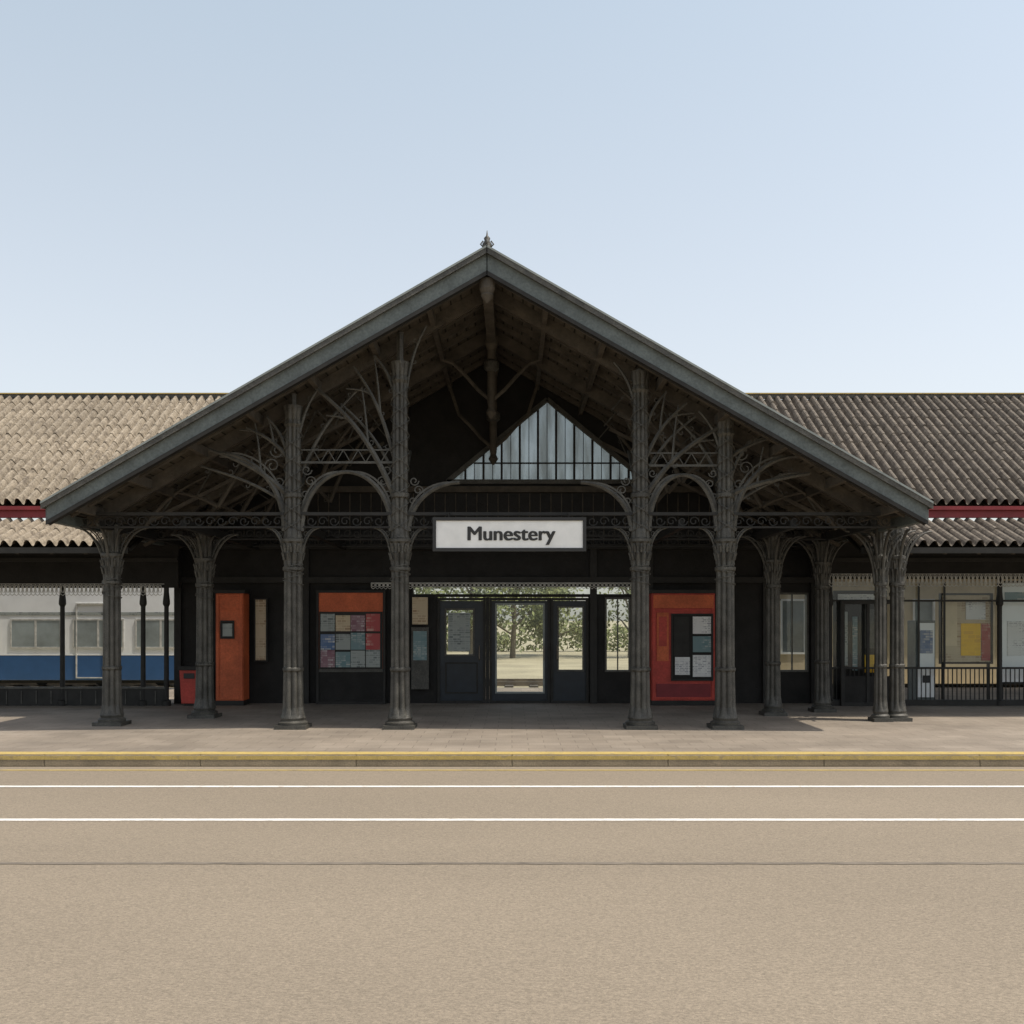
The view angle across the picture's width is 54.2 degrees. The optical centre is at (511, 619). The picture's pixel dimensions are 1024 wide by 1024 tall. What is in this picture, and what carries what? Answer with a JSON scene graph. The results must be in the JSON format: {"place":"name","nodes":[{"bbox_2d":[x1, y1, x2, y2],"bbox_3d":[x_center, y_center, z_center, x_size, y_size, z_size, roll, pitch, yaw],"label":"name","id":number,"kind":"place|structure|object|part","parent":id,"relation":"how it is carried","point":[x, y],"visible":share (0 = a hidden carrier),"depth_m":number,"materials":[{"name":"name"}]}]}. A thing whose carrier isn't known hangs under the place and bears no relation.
{"place":"outdoors","nodes":[
{"label":"outdoors","id":0,"kind":"place"},
{"bbox_2d":[0,621,1022,766],"bbox_3d":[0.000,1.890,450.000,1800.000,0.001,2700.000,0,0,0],"label":"ground","id":1,"kind":"structure","parent":0,"point":[525,664],"depth_m":46.67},
{"bbox_2d":[414,587,460,611],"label":"tree","id":2,"kind":"object","parent":1,"relation":"on","point":[426,590],"visible":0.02,"depth_m":51.38,"materials":[{"name":"green plant"}]},
{"bbox_2d":[415,587,545,653],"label":"tree","id":3,"kind":"object","parent":1,"relation":"on","point":[475,590],"visible":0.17,"depth_m":47.41,"materials":[{"name":"green plant"}]},
{"bbox_2d":[449,587,569,657],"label":"tree","id":4,"kind":"object","parent":1,"relation":"on","point":[512,633],"visible":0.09,"depth_m":49.44,"materials":[{"name":"green plant"}]},
{"bbox_2d":[0,679,1022,686],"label":"railway track","id":5,"kind":"structure","parent":1,"relation":"on","point":[520,682],"depth_m":28.52,"materials":[{"name":"metal"}]},
{"bbox_2d":[0,588,173,685],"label":"train","id":6,"kind":"object","parent":5,"relation":"on","point":[30,639],"visible":0.45,"depth_m":27.99,"materials":[{"name":"white painted metal"},{"name":"blue painted metal"},{"name":"window glass"}]},
{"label":"doors","id":7,"kind":"part","parent":6,"relation":"part of","materials":[{"name":"metal"}]},
{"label":"windows","id":8,"kind":"part","parent":6,"relation":"part of","materials":[{"name":"glass"}]},
{"bbox_2d":[0,754,1023,766],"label":"kerb","id":9,"kind":"structure","parent":1,"relation":"on","point":[510,763],"depth_m":12.82,"materials":[{"name":"concrete"}]},
{"bbox_2d":[0,752,1023,759],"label":"kerb yellow line","id":10,"kind":"object","parent":9,"relation":"on","point":[511,757],"visible":1,"depth_m":12.82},
{"bbox_2d":[447,617,627,651],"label":"hedge","id":11,"kind":"object","parent":1,"relation":"on","point":[506,636],"visible":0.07,"depth_m":59.78,"materials":[{"name":"green plant"}]},
{"bbox_2d":[500,587,582,647],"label":"tree","id":12,"kind":"object","parent":1,"relation":"on","point":[575,629],"visible":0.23,"depth_m":52.89,"materials":[{"name":"green plant"}]},
{"bbox_2d":[563,587,630,657],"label":"tree","id":13,"kind":"object","parent":1,"relation":"on","point":[627,591],"visible":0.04,"depth_m":50.30,"materials":[{"name":"green plant"}]},
{"bbox_2d":[0,767,1023,1023],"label":"road","id":14,"kind":"structure","parent":0,"point":[510,943],"depth_m":6.75,"materials":[{"name":"beige asphalt"}]},
{"bbox_2d":[0,818,1023,820],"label":"road marking","id":15,"kind":"object","parent":14,"relation":"on","point":[607,819],"visible":1,"depth_m":9.40,"materials":[{"name":"white paint"}]},
{"bbox_2d":[0,862,1023,863],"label":"road joint","id":16,"kind":"object","parent":14,"relation":"on","point":[511,862],"visible":1,"depth_m":7.72,"materials":[{"name":"black asphalt"}]},
{"bbox_2d":[0,786,1023,786],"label":"road marking","id":17,"kind":"object","parent":14,"relation":"on","point":[511,786],"visible":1,"depth_m":11.27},
{"bbox_2d":[35,770,999,770],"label":"road marking","id":18,"kind":"object","parent":14,"relation":"on","point":[547,770],"visible":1,"depth_m":12.46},
{"bbox_2d":[0,688,1023,751],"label":"pavement","id":19,"kind":"structure","parent":0,"point":[518,727],"depth_m":15.66,"materials":[{"name":"grey concrete"}]},
{"bbox_2d":[178,666,195,705],"bbox_3d":[-6.490,1.330,20.250,0.420,0.800,0.360,0,0,0],"label":"litter bin","id":20,"kind":"object","parent":19,"relation":"on","point":[187,680],"visible":0.66,"depth_m":20.10,"materials":[{"name":"red metal"}]},
{"bbox_2d":[213,590,250,704],"bbox_3d":[-5.720,0.560,20.450,0.640,2.340,0.500,0,0,0],"label":"ticket kiosk","id":21,"kind":"object","parent":19,"relation":"on","point":[232,647],"visible":0.99,"depth_m":20.25,"materials":[{"name":"orange paint"}]},
{"bbox_2d":[220,620,233,638],"bbox_3d":[-5.760,0.195,20.232,0.280,0.370,0.034,0,0,0],"label":"window","id":22,"kind":"structure","parent":21,"relation":"in","point":[226,626],"depth_m":20.24,"materials":[{"name":"glass"}]},
{"bbox_2d":[316,590,386,703],"bbox_3d":[-3.310,0.560,20.625,1.420,2.340,0.190,0,0,0],"label":"notice board","id":23,"kind":"object","parent":19,"relation":"on","point":[351,646],"visible":1,"depth_m":20.54,"materials":[{"name":"orange paint"}]},
{"bbox_2d":[0,232,1023,729],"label":"railway station","id":24,"kind":"object","parent":19,"relation":"on","point":[484,380],"visible":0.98,"depth_m":19.00,"materials":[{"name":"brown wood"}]},
{"bbox_2d":[254,598,267,661],"bbox_3d":[-5.190,0.205,20.668,0.280,1.310,0.055,0,0,0],"label":"wall poster","id":25,"kind":"object","parent":24,"relation":"attached to","point":[260,629],"depth_m":20.66,"materials":[{"name":"paper"}]},
{"bbox_2d":[411,597,428,688],"bbox_3d":[-1.900,0.480,20.670,0.360,1.900,0.040,0,0,0],"label":"wall poster","id":26,"kind":"object","parent":24,"relation":"attached to","point":[419,657],"depth_m":20.65,"materials":[{"name":"paper"}]},
{"bbox_2d":[448,613,469,650],"bbox_3d":[-1.100,0.250,20.791,0.460,0.800,0.006,0,0,0],"label":"door notice","id":27,"kind":"object","parent":24,"relation":"attached to","point":[458,631],"depth_m":20.79,"materials":[{"name":"white paper"}]},
{"bbox_2d":[437,598,485,702],"bbox_3d":[-1.050,0.635,20.845,1.000,2.190,0.191,0,0,0],"label":"door","id":28,"kind":"structure","parent":24,"relation":"in","point":[461,678],"depth_m":20.82,"materials":[{"name":"wood"}]},
{"bbox_2d":[433,512,585,551],"bbox_3d":[-0.040,-1.398,15.880,2.420,0.625,0.240,0,0,0],"label":"station sign","id":29,"kind":"object","parent":24,"relation":"attached to","point":[509,534],"visible":1,"depth_m":15.78,"materials":[{"name":"metal"}]},
{"bbox_2d":[489,598,549,702],"bbox_3d":[0.160,0.635,20.845,1.260,2.190,0.191,0,0,0],"label":"door","id":30,"kind":"structure","parent":24,"relation":"in","point":[494,696],"depth_m":20.81,"materials":[{"name":"metal"}]},
{"bbox_2d":[446,397,631,483],"bbox_3d":[0.730,-3.720,20.810,4.217,1.790,0.180,0,0,0],"label":"pediment window","id":31,"kind":"structure","parent":24,"relation":"in","point":[550,446],"depth_m":20.90,"materials":[{"name":"grey glass"}]},
{"bbox_2d":[551,598,588,702],"bbox_3d":[1.200,0.635,20.845,0.780,2.190,0.191,0,0,0],"label":"door","id":32,"kind":"structure","parent":24,"relation":"in","point":[567,686],"depth_m":20.82,"materials":[{"name":"wood"}]},
{"bbox_2d":[649,590,715,704],"bbox_3d":[3.470,0.560,20.450,1.360,2.340,0.500,0,0,0],"label":"notice board","id":33,"kind":"object","parent":19,"relation":"on","point":[682,645],"visible":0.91,"depth_m":20.24,"materials":[{"name":"red paint"}]},
{"bbox_2d":[671,614,712,680],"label":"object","id":34,"kind":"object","parent":33,"relation":"in","point":[691,634],"depth_m":20.24,"materials":[{"name":"metal"}]},
{"bbox_2d":[833,591,886,699],"bbox_3d":[7.110,0.530,20.435,1.080,2.260,0.090,0,0,0],"label":"door","id":35,"kind":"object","parent":19,"relation":"on","point":[855,635],"visible":0.56,"depth_m":20.42,"materials":[{"name":"metal"}]},
{"bbox_2d":[939,593,992,699],"bbox_3d":[9.310,0.590,20.515,1.080,2.280,0.090,0,0,0],"label":"advertising board","id":36,"kind":"object","parent":19,"relation":"on","point":[969,632],"visible":0.85,"depth_m":20.48,"materials":[{"name":"paper"}]},
{"bbox_2d":[1002,581,1023,699],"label":"advertising board","id":37,"kind":"object","parent":19,"relation":"on","point":[1012,634],"visible":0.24,"depth_m":20.50,"materials":[{"name":"metal"}]},
{"bbox_2d":[0,0,1023,620],"label":"sky","id":38,"kind":"structure","parent":0,"point":[779,196],"materials":[{"name":"blue"}]},
{"bbox_2d":[780,579,1022,683],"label":"wall","id":39,"kind":"structure","parent":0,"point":[929,610],"depth_m":27.20,"materials":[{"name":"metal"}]},
{"bbox_2d":[907,620,934,699],"bbox_3d":[8.460,0.870,20.650,0.400,1.720,0.500,0,0,0],"label":"ticket machine","id":40,"kind":"object","parent":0,"point":[927,643],"visible":0.76,"depth_m":20.42,"materials":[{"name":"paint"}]}
]}

